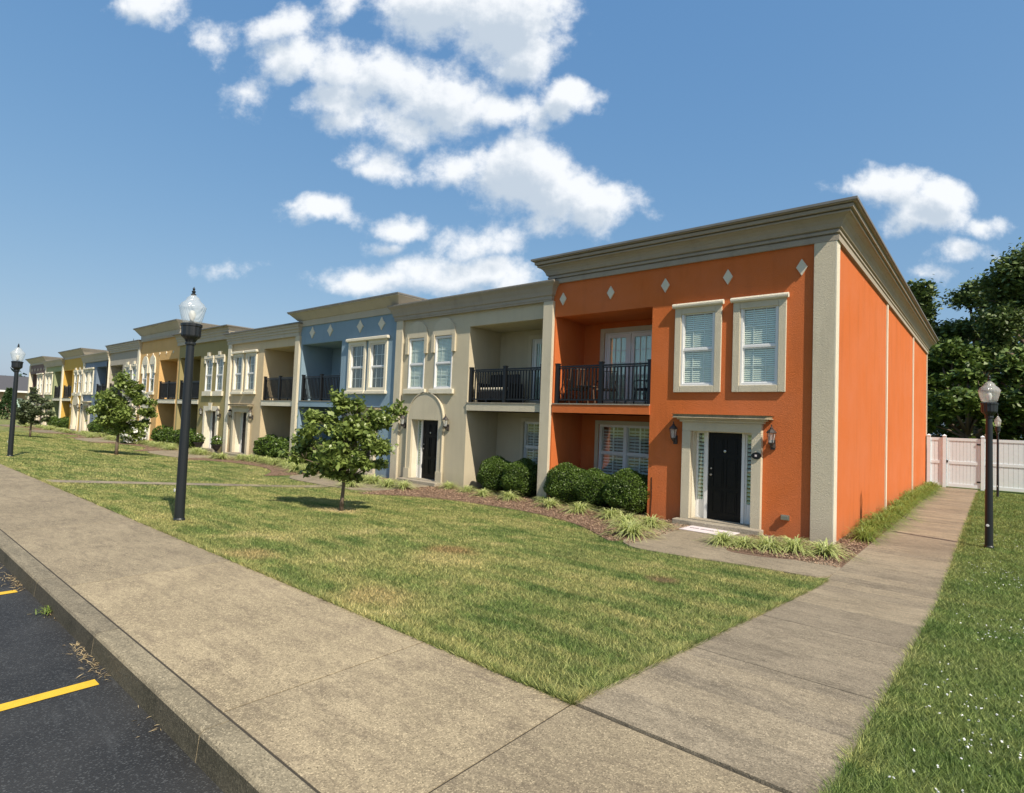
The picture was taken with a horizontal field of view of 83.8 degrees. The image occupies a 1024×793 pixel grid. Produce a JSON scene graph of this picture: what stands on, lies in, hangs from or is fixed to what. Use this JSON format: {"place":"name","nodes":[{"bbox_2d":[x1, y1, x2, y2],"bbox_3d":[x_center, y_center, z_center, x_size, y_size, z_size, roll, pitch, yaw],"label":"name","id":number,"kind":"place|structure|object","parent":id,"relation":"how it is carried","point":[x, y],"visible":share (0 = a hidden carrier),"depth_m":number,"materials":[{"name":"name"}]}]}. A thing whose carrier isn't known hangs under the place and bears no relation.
{"place":"outdoors","nodes":[
{"label":"outdoors","id":0,"kind":"place"},
{"bbox_2d":[0,562,223,792],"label":"road","id":1,"kind":"structure","parent":0,"point":[87,740],"depth_m":3.13,"materials":[{"name":"grey asphalt"}]},
{"bbox_2d":[0,590,98,710],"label":"parking lines","id":2,"kind":"object","parent":1,"relation":"on","point":[45,695],"visible":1,"depth_m":3.48,"materials":[{"name":"yellow paint"}]},
{"bbox_2d":[0,565,160,736],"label":"gutter straw","id":3,"kind":"object","parent":1,"relation":"on","point":[77,644],"visible":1,"depth_m":4.04,"materials":[{"name":"brown plant"}]},
{"bbox_2d":[0,464,781,792],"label":"sidewalk","id":4,"kind":"structure","parent":0,"point":[404,716],"depth_m":3.45,"materials":[{"name":"concrete"}]},
{"bbox_2d":[0,415,1023,792],"bbox_3d":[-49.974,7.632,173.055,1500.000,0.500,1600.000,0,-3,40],"label":"ground","id":5,"kind":"structure","parent":0,"point":[286,477],"depth_m":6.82,"materials":[{"name":"green plant"}]},
{"bbox_2d":[0,387,17,419],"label":"evergreen tree","id":6,"kind":"object","parent":5,"relation":"on","point":[6,400],"visible":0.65,"depth_m":69.97,"materials":[{"name":"green plant"}]},
{"bbox_2d":[0,375,28,413],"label":"long building","id":7,"kind":"structure","parent":5,"relation":"on","point":[6,382],"depth_m":92.84,"materials":[{"name":"beige brick"}]},
{"bbox_2d":[7,344,23,456],"bbox_3d":[-15.519,0.104,17.804,0.376,3.550,0.376,0,-3,40],"label":"street lamp","id":8,"kind":"object","parent":5,"relation":"on","point":[17,366],"visible":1,"depth_m":17.75,"materials":[{"name":"metal"}]},
{"bbox_2d":[16,386,55,436],"bbox_3d":[-27.899,0.890,33.314,2.071,3.058,1.906,0,-3,40],"label":"young tree","id":9,"kind":"object","parent":5,"relation":"on","point":[28,410],"visible":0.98,"depth_m":33.20,"materials":[{"name":"green plant"}]},
{"bbox_2d":[25,356,63,424],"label":"townhouse","id":10,"kind":"structure","parent":5,"relation":"on","point":[36,371],"depth_m":55.70,"materials":[{"name":"paint"}]},
{"bbox_2d":[41,359,64,425],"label":"townhouse","id":11,"kind":"structure","parent":5,"relation":"on","point":[53,381],"depth_m":51.72,"materials":[{"name":"beige paint"}]},
{"bbox_2d":[58,348,106,430],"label":"townhouse","id":12,"kind":"structure","parent":5,"relation":"on","point":[72,386],"depth_m":47.11,"materials":[{"name":"yellow paint"}]},
{"bbox_2d":[76,367,82,395],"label":"window","id":13,"kind":"structure","parent":12,"relation":"in","point":[80,370],"depth_m":46.07,"materials":[{"name":"white paint"}]},
{"bbox_2d":[78,351,110,431],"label":"townhouse","id":14,"kind":"structure","parent":5,"relation":"on","point":[95,373],"depth_m":43.62,"materials":[{"name":"blue paint"}]},
{"bbox_2d":[82,368,88,394],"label":"window","id":15,"kind":"structure","parent":14,"relation":"in","point":[86,376],"depth_m":44.92,"materials":[{"name":"white paint"}]},
{"bbox_2d":[87,367,94,394],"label":"window","id":16,"kind":"structure","parent":14,"relation":"in","point":[91,372],"depth_m":44.05,"materials":[{"name":"white paint"}]},
{"bbox_2d":[83,369,160,454],"bbox_3d":[-16.276,0.662,23.829,2.215,3.624,2.389,0,-3,40],"label":"young tree","id":17,"kind":"object","parent":5,"relation":"on","point":[111,409],"visible":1,"depth_m":23.62,"materials":[{"name":"green plant"}]},
{"bbox_2d":[102,339,142,436],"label":"townhouse","id":18,"kind":"structure","parent":5,"relation":"on","point":[126,356],"depth_m":38.78,"materials":[{"name":"beige paint"}]},
{"bbox_2d":[0,530,315,792],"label":"kerb","id":19,"kind":"structure","parent":5,"relation":"on","point":[222,752],"depth_m":3.29,"materials":[{"name":"concrete"}]},
{"bbox_2d":[133,319,219,440],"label":"townhouse","id":20,"kind":"structure","parent":5,"relation":"on","point":[159,363],"depth_m":34.93,"materials":[{"name":"paint"}]},
{"bbox_2d":[141,356,148,392],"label":"window","id":21,"kind":"structure","parent":20,"relation":"in","point":[145,363],"depth_m":36.40,"materials":[{"name":"white paint"}]},
{"bbox_2d":[146,355,155,394],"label":"window","id":22,"kind":"structure","parent":20,"relation":"in","point":[151,368],"depth_m":35.60,"materials":[{"name":"white paint"}]},
{"bbox_2d":[44,480,329,486],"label":"lawn paths","id":23,"kind":"structure","parent":5,"relation":"on","point":[116,482],"depth_m":13.75,"materials":[{"name":"concrete"}]},
{"bbox_2d":[173,287,202,520],"bbox_3d":[-4.912,0.100,8.619,0.376,3.550,0.376,0,-3,40],"label":"street lamp","id":24,"kind":"object","parent":5,"relation":"on","point":[191,333],"visible":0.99,"depth_m":8.56,"materials":[{"name":"metal"}]},
{"bbox_2d":[171,324,253,452],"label":"townhouse","id":25,"kind":"structure","parent":5,"relation":"on","point":[211,346],"depth_m":29.97,"materials":[{"name":"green paint"}]},
{"bbox_2d":[202,352,214,395],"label":"window","id":26,"kind":"structure","parent":25,"relation":"in","point":[209,369],"depth_m":30.11,"materials":[{"name":"white paint"}]},
{"bbox_2d":[212,351,225,395],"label":"window","id":27,"kind":"structure","parent":25,"relation":"in","point":[220,356],"depth_m":29.26,"materials":[{"name":"white paint"}]},
{"bbox_2d":[222,322,302,462],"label":"townhouse","id":28,"kind":"structure","parent":5,"relation":"on","point":[262,381],"depth_m":26.61,"materials":[{"name":"beige paint"}]},
{"bbox_2d":[230,351,244,393],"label":"window","id":29,"kind":"structure","parent":28,"relation":"in","point":[238,355],"depth_m":27.89,"materials":[{"name":"white paint"}]},
{"bbox_2d":[241,413,246,452],"bbox_3d":[-12.751,1.729,27.368,0.740,1.938,0.085,0,-3,40],"label":"door","id":30,"kind":"structure","parent":28,"relation":"in","point":[244,418],"depth_m":27.50,"materials":[{"name":"black paint"}]},
{"bbox_2d":[242,349,258,393],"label":"window","id":31,"kind":"structure","parent":28,"relation":"in","point":[253,354],"depth_m":27.05,"materials":[{"name":"white paint"}]},
{"bbox_2d":[275,385,408,510],"bbox_3d":[-3.498,1.077,11.686,2.329,2.585,1.844,1,-3,26],"label":"young tree","id":32,"kind":"object","parent":5,"relation":"on","point":[340,453],"visible":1,"depth_m":11.56,"materials":[{"name":"green plant"}]},
{"bbox_2d":[287,292,426,477],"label":"townhouse","id":33,"kind":"structure","parent":5,"relation":"on","point":[349,347],"depth_m":21.68,"materials":[{"name":"blue paint"}]},
{"bbox_2d":[344,337,366,393],"bbox_3d":[-5.811,-1.132,21.415,1.300,2.090,0.265,0,-3,40],"label":"window","id":34,"kind":"structure","parent":33,"relation":"in","point":[358,346],"depth_m":21.53,"materials":[{"name":"white paint"}]},
{"bbox_2d":[364,335,389,393],"bbox_3d":[-4.842,-1.131,20.594,1.300,2.090,0.265,0,-3,40],"label":"window","id":35,"kind":"structure","parent":33,"relation":"in","point":[380,353],"depth_m":20.70,"materials":[{"name":"white paint"}]},
{"bbox_2d":[0,431,818,699],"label":"lawn grass","id":36,"kind":"structure","parent":5,"relation":"on","point":[136,505],"depth_m":7.58,"materials":[{"name":"green plant"}]},
{"bbox_2d":[0,425,839,577],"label":"front walkway","id":37,"kind":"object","parent":5,"relation":"on","point":[681,542],"depth_m":10.21,"materials":[{"name":"concrete"}]},
{"bbox_2d":[193,433,205,447],"bbox_3d":[-15.957,2.321,29.128,0.571,0.925,0.623,0,-3,40],"label":"planter urn","id":38,"kind":"object","parent":37,"relation":"on","point":[197,442],"visible":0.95,"depth_m":29.00,"materials":[{"name":"green plant"}]},
{"bbox_2d":[362,473,387,484],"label":"liriope clump","id":39,"kind":"object","parent":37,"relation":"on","point":[374,480],"visible":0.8,"depth_m":17.85,"materials":[{"name":"green plant"}]},
{"bbox_2d":[679,526,738,535],"bbox_3d":[4.095,2.787,11.859,1.040,0.021,0.620,0,-3,42],"label":"doormat","id":40,"kind":"object","parent":37,"relation":"on","point":[701,529],"visible":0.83,"depth_m":11.88,"materials":[{"name":"white fabric"}]},
{"bbox_2d":[696,529,745,549],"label":"liriope clump","id":41,"kind":"object","parent":37,"relation":"on","point":[719,537],"visible":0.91,"depth_m":10.49,"materials":[{"name":"green plant"}]},
{"bbox_2d":[2,425,925,567],"bbox_3d":[-14.477,3.377,38.737,68.430,0.208,22.081,0,-3,40],"label":"mulch bed","id":42,"kind":"object","parent":5,"relation":"on","point":[282,470],"visible":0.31,"depth_m":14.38,"materials":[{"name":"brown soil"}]},
{"bbox_2d":[120,427,147,443],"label":"flowering shrub","id":43,"kind":"object","parent":42,"relation":"on","point":[136,434],"visible":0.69,"depth_m":32.59,"materials":[{"name":"white plant"}]},
{"bbox_2d":[150,425,166,442],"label":"boxwood bush","id":44,"kind":"object","parent":42,"relation":"on","point":[154,432],"visible":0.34,"depth_m":33.95,"materials":[{"name":"green plant"}]},
{"bbox_2d":[158,427,172,443],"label":"boxwood bush","id":45,"kind":"object","parent":42,"relation":"on","point":[165,434],"visible":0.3,"depth_m":32.60,"materials":[{"name":"green plant"}]},
{"bbox_2d":[167,429,179,445],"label":"boxwood bush","id":46,"kind":"object","parent":42,"relation":"on","point":[173,435],"visible":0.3,"depth_m":31.91,"materials":[{"name":"green plant"}]},
{"bbox_2d":[189,428,196,447],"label":"boxwood bush","id":47,"kind":"object","parent":42,"relation":"on","point":[191,439],"visible":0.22,"depth_m":30.62,"materials":[{"name":"green plant"}]},
{"bbox_2d":[210,434,222,453],"bbox_3d":[-14.375,2.308,27.767,0.595,0.954,0.606,0,-3,40],"label":"planter urn","id":48,"kind":"object","parent":42,"relation":"on","point":[216,443],"visible":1,"depth_m":27.65,"materials":[{"name":"green plant"}]},
{"bbox_2d":[253,434,276,457],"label":"boxwood bush","id":49,"kind":"object","parent":42,"relation":"on","point":[260,443],"visible":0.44,"depth_m":25.35,"materials":[{"name":"green plant"}]},
{"bbox_2d":[262,437,284,458],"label":"boxwood bush","id":50,"kind":"object","parent":42,"relation":"on","point":[270,449],"visible":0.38,"depth_m":24.79,"materials":[{"name":"green plant"}]},
{"bbox_2d":[273,436,289,461],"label":"boxwood bush","id":51,"kind":"object","parent":42,"relation":"on","point":[280,445],"visible":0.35,"depth_m":24.25,"materials":[{"name":"green plant"}]},
{"bbox_2d":[369,478,401,487],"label":"liriope clump","id":52,"kind":"object","parent":42,"relation":"on","point":[388,482],"visible":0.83,"depth_m":17.20,"materials":[{"name":"green plant"}]},
{"bbox_2d":[383,479,419,490],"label":"liriope clump","id":53,"kind":"object","parent":42,"relation":"on","point":[404,484],"visible":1,"depth_m":16.89,"materials":[{"name":"green plant"}]},
{"bbox_2d":[466,488,503,497],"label":"liriope clump","id":54,"kind":"object","parent":42,"relation":"on","point":[481,492],"visible":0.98,"depth_m":15.93,"materials":[{"name":"green plant"}]},
{"bbox_2d":[476,455,511,492],"bbox_3d":[-0.410,2.315,17.033,1.337,1.112,1.252,0,-4,44],"label":"boxwood bush","id":55,"kind":"object","parent":42,"relation":"on","point":[490,473],"visible":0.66,"depth_m":16.70,"materials":[{"name":"green plant"}]},
{"bbox_2d":[494,490,526,501],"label":"liriope clump","id":56,"kind":"object","parent":42,"relation":"on","point":[509,495],"visible":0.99,"depth_m":15.43,"materials":[{"name":"green plant"}]},
{"bbox_2d":[500,458,537,496],"bbox_3d":[0.279,2.310,16.354,1.366,1.116,1.278,4,-3,-41],"label":"boxwood bush","id":57,"kind":"object","parent":42,"relation":"on","point":[520,476],"visible":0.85,"depth_m":15.98,"materials":[{"name":"green plant"}]},
{"bbox_2d":[534,497,566,509],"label":"liriope clump","id":58,"kind":"object","parent":42,"relation":"on","point":[549,503],"visible":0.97,"depth_m":14.35,"materials":[{"name":"green plant"}]},
{"bbox_2d":[542,462,585,503],"bbox_3d":[1.539,2.310,15.248,1.394,1.116,1.305,3,-3,-17],"label":"boxwood bush","id":59,"kind":"object","parent":42,"relation":"on","point":[561,481],"visible":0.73,"depth_m":14.86,"materials":[{"name":"green plant"}]},
{"bbox_2d":[554,501,599,515],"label":"liriope clump","id":60,"kind":"object","parent":42,"relation":"on","point":[579,507],"visible":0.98,"depth_m":13.65,"materials":[{"name":"green plant"}]},
{"bbox_2d":[573,468,611,507],"bbox_3d":[2.157,2.350,14.652,1.172,1.031,1.252,4,-3,-34],"label":"boxwood bush","id":61,"kind":"object","parent":42,"relation":"on","point":[589,488],"visible":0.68,"depth_m":14.34,"materials":[{"name":"green plant"}]},
{"bbox_2d":[590,507,627,522],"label":"liriope clump","id":62,"kind":"object","parent":42,"relation":"on","point":[608,513],"visible":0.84,"depth_m":12.96,"materials":[{"name":"green plant"}]},
{"bbox_2d":[602,468,649,514],"bbox_3d":[2.877,2.305,13.992,1.305,1.119,1.394,0,-3,38],"label":"boxwood bush","id":63,"kind":"object","parent":42,"relation":"on","point":[626,489],"visible":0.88,"depth_m":13.58,"materials":[{"name":"green plant"}]},
{"bbox_2d":[601,510,654,532],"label":"liriope clump","id":64,"kind":"object","parent":42,"relation":"on","point":[629,517],"visible":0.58,"depth_m":12.02,"materials":[{"name":"green plant"}]},
{"bbox_2d":[598,516,667,541],"bbox_3d":[2.256,2.513,11.048,1.602,0.340,1.428,4,-3,-38],"label":"liriope clump","id":65,"kind":"object","parent":42,"relation":"on","point":[630,528],"visible":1,"depth_m":10.95,"materials":[{"name":"green plant"}]},
{"bbox_2d":[634,513,673,529],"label":"liriope clump","id":66,"kind":"object","parent":42,"relation":"on","point":[651,521],"visible":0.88,"depth_m":12.09,"materials":[{"name":"green plant"}]},
{"bbox_2d":[711,535,767,553],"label":"liriope clump","id":67,"kind":"object","parent":42,"relation":"on","point":[745,543],"visible":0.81,"depth_m":10.33,"materials":[{"name":"green plant"}]},
{"bbox_2d":[741,533,793,554],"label":"liriope clump","id":68,"kind":"object","parent":42,"relation":"on","point":[767,544],"visible":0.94,"depth_m":10.18,"materials":[{"name":"green plant"}]},
{"bbox_2d":[771,534,826,558],"bbox_3d":[5.022,2.622,10.179,1.253,0.268,1.297,1,-3,22],"label":"liriope clump","id":69,"kind":"object","parent":42,"relation":"on","point":[798,543],"visible":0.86,"depth_m":10.13,"materials":[{"name":"green plant"}]},
{"bbox_2d":[792,538,869,561],"bbox_3d":[5.455,2.633,10.017,1.410,0.266,1.257,1,-3,31],"label":"liriope clump","id":70,"kind":"object","parent":42,"relation":"on","point":[825,549],"visible":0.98,"depth_m":9.87,"materials":[{"name":"green plant"}]},
{"bbox_2d":[838,525,886,545],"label":"grass clump","id":71,"kind":"object","parent":42,"relation":"on","point":[867,537],"visible":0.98,"depth_m":11.45,"materials":[{"name":"green plant"}]},
{"bbox_2d":[855,518,896,534],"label":"grass clump","id":72,"kind":"object","parent":42,"relation":"on","point":[871,523],"visible":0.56,"depth_m":12.56,"materials":[{"name":"green plant"}]},
{"bbox_2d":[857,516,896,532],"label":"grass clump","id":73,"kind":"object","parent":42,"relation":"on","point":[880,524],"visible":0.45,"depth_m":12.87,"materials":[{"name":"green plant"}]},
{"bbox_2d":[869,516,904,531],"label":"grass clump","id":74,"kind":"object","parent":42,"relation":"on","point":[885,521],"visible":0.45,"depth_m":13.11,"materials":[{"name":"green plant"}]},
{"bbox_2d":[864,510,919,530],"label":"grass clump","id":75,"kind":"object","parent":42,"relation":"on","point":[881,515],"visible":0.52,"depth_m":13.54,"materials":[{"name":"green plant"}]},
{"bbox_2d":[877,505,925,521],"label":"grass clump","id":76,"kind":"object","parent":42,"relation":"on","point":[897,512],"visible":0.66,"depth_m":14.76,"materials":[{"name":"green plant"}]},
{"bbox_2d":[387,279,770,500],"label":"townhouse","id":77,"kind":"structure","parent":5,"relation":"on","point":[452,352],"depth_m":18.04,"materials":[{"name":"beige paint"}]},
{"bbox_2d":[403,321,428,393],"bbox_3d":[-3.206,-1.311,19.223,1.090,2.455,0.167,0,-3,40],"label":"window","id":78,"kind":"structure","parent":77,"relation":"in","point":[418,329],"depth_m":19.27,"materials":[{"name":"white paint"}]},
{"bbox_2d":[421,420,437,479],"bbox_3d":[-2.711,1.745,18.860,0.740,1.938,0.085,0,-3,40],"label":"door","id":79,"kind":"structure","parent":77,"relation":"in","point":[429,452],"depth_m":18.86,"materials":[{"name":"black paint"}]},
{"bbox_2d":[429,318,456,393],"bbox_3d":[-2.202,-1.312,18.373,1.100,2.460,0.167,0,-3,40],"label":"window","id":80,"kind":"structure","parent":77,"relation":"in","point":[445,326],"depth_m":18.41,"materials":[{"name":"white paint"}]},
{"bbox_2d":[476,374,521,402],"bbox_3d":[-0.399,-0.239,17.702,1.400,0.920,0.620,0,-3,40],"label":"loveseat","id":81,"kind":"object","parent":77,"relation":"on","point":[514,401],"visible":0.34,"depth_m":17.51,"materials":[{"name":"black wicker"}]},
{"bbox_2d":[523,422,538,463],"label":"window","id":82,"kind":"structure","parent":77,"relation":"in","point":[527,447],"depth_m":17.86,"materials":[{"name":"white paint"}]},
{"bbox_2d":[530,339,541,400],"bbox_3d":[1.059,-0.772,17.605,1.050,2.050,0.150,0,-3,40],"label":"french door","id":83,"kind":"structure","parent":77,"relation":"in","point":[536,350],"depth_m":17.85,"materials":[{"name":"white paint"}]},
{"bbox_2d":[531,195,938,544],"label":"townhouse","id":84,"kind":"structure","parent":5,"relation":"on","point":[817,304],"depth_m":12.89,"materials":[{"name":"orange paint"}]},
{"bbox_2d":[564,369,588,403],"bbox_3d":[1.768,-0.260,15.544,0.592,0.943,0.603,3,-3,-8],"label":"balcony chair","id":85,"kind":"object","parent":84,"relation":"on","point":[577,383],"visible":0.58,"depth_m":15.31,"materials":[{"name":"wicker"}]},
{"bbox_2d":[596,371,616,403],"bbox_3d":[2.533,-0.240,15.300,0.592,0.943,0.602,1,-3,17],"label":"balcony chair","id":86,"kind":"object","parent":84,"relation":"on","point":[611,385],"visible":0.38,"depth_m":15.47,"materials":[{"name":"wicker"}]},
{"bbox_2d":[598,424,624,474],"bbox_3d":[2.818,1.558,15.949,0.820,1.530,0.155,0,-3,40],"label":"window","id":87,"kind":"structure","parent":84,"relation":"in","point":[612,453],"depth_m":16.01,"materials":[{"name":"white paint"}]},
{"bbox_2d":[603,330,651,401],"bbox_3d":[3.264,-0.768,15.736,1.570,2.050,0.150,0,-3,40],"label":"french door","id":88,"kind":"structure","parent":84,"relation":"in","point":[632,346],"depth_m":15.73,"materials":[{"name":"white paint"}]},
{"bbox_2d":[624,425,648,481],"bbox_3d":[3.443,1.559,15.419,0.820,1.530,0.155,0,-3,40],"label":"window","id":89,"kind":"structure","parent":84,"relation":"in","point":[628,454],"depth_m":15.50,"materials":[{"name":"white paint"}]},
{"bbox_2d":[672,299,724,391],"bbox_3d":[4.195,-1.118,12.918,1.175,2.050,0.196,0,-3,40],"label":"window","id":90,"kind":"structure","parent":84,"relation":"in","point":[696,378],"depth_m":12.95,"materials":[{"name":"white paint"}]},
{"bbox_2d":[707,432,741,522],"bbox_3d":[4.689,1.756,12.589,0.740,1.938,0.085,0,-3,40],"label":"door","id":91,"kind":"structure","parent":84,"relation":"in","point":[725,449],"depth_m":12.58,"materials":[{"name":"black paint"}]},
{"bbox_2d":[730,292,789,391],"bbox_3d":[5.212,-1.116,12.056,1.170,2.050,0.196,0,-3,40],"label":"window","id":92,"kind":"structure","parent":84,"relation":"in","point":[747,382],"depth_m":12.09,"materials":[{"name":"white paint"}]},
{"bbox_2d":[907,274,985,419],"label":"broadleaf tree","id":93,"kind":"object","parent":5,"relation":"on","point":[923,294],"visible":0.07,"depth_m":40.57,"materials":[{"name":"green plant"}]},
{"bbox_2d":[888,540,1023,792],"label":"clover flowers","id":94,"kind":"object","parent":5,"relation":"on","point":[962,790],"visible":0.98,"depth_m":3.63,"materials":[{"name":"white plant"}]},
{"bbox_2d":[927,360,1021,476],"bbox_3d":[25.547,1.243,31.544,5.772,6.781,6.298,2,-3,15],"label":"understory tree","id":95,"kind":"object","parent":5,"relation":"on","point":[947,407],"visible":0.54,"depth_m":31.55,"materials":[{"name":"green plant"}]},
{"bbox_2d":[927,334,1022,471],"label":"understory tree","id":96,"kind":"object","parent":5,"relation":"on","point":[950,355],"visible":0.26,"depth_m":37.14,"materials":[{"name":"green plant"}]},
{"bbox_2d":[927,420,1022,439],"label":"distant wood","id":97,"kind":"object","parent":5,"relation":"on","point":[936,431],"depth_m":51.07,"materials":[{"name":"green plant"}]},
{"bbox_2d":[927,434,1023,491],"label":"white fence","id":98,"kind":"object","parent":5,"relation":"on","point":[959,474],"visible":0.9,"depth_m":24.52,"materials":[{"name":"plastic"}]},
{"bbox_2d":[934,274,1023,438],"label":"broadleaf tree","id":99,"kind":"object","parent":5,"relation":"on","point":[965,296],"visible":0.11,"depth_m":46.86,"materials":[{"name":"green plant"}]},
{"bbox_2d":[980,376,998,548],"bbox_3d":[9.523,1.291,11.394,0.365,3.444,0.365,0,-3,40],"label":"street lamp","id":100,"kind":"object","parent":5,"relation":"on","point":[989,409],"visible":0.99,"depth_m":11.34,"materials":[{"name":"metal"}]},
{"bbox_2d":[956,342,1023,477],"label":"understory tree","id":101,"kind":"object","parent":5,"relation":"on","point":[1011,405],"visible":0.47,"depth_m":31.12,"materials":[{"name":"green plant"}]},
{"bbox_2d":[962,237,1023,432],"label":"broadleaf tree","id":102,"kind":"object","parent":5,"relation":"on","point":[1004,282],"visible":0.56,"depth_m":37.69,"materials":[{"name":"green plant"}]},
{"bbox_2d":[995,414,1000,496],"bbox_3d":[18.482,2.228,21.719,0.218,3.195,0.218,0,-3,40],"label":"street lamp","id":103,"kind":"object","parent":5,"relation":"on","point":[997,428],"visible":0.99,"depth_m":21.69,"materials":[{"name":"metal"}]},
{"bbox_2d":[0,0,1023,435],"label":"sky","id":104,"kind":"structure","parent":0,"point":[268,159],"materials":[{"name":"blue"}]},
{"bbox_2d":[574,487,977,792],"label":"side path","id":105,"kind":"structure","parent":0,"point":[777,698],"depth_m":4.14,"materials":[{"name":"concrete"}]},
{"bbox_2d":[577,706,782,792],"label":"side path joints","id":106,"kind":"object","parent":105,"relation":"on","point":[682,750],"visible":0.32,"depth_m":2.88,"materials":[{"name":"grey concrete"}]},
{"bbox_2d":[811,491,1023,792],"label":"clover lawn grass","id":107,"kind":"structure","parent":0,"point":[1012,769],"depth_m":4.04,"materials":[{"name":"green plant"}]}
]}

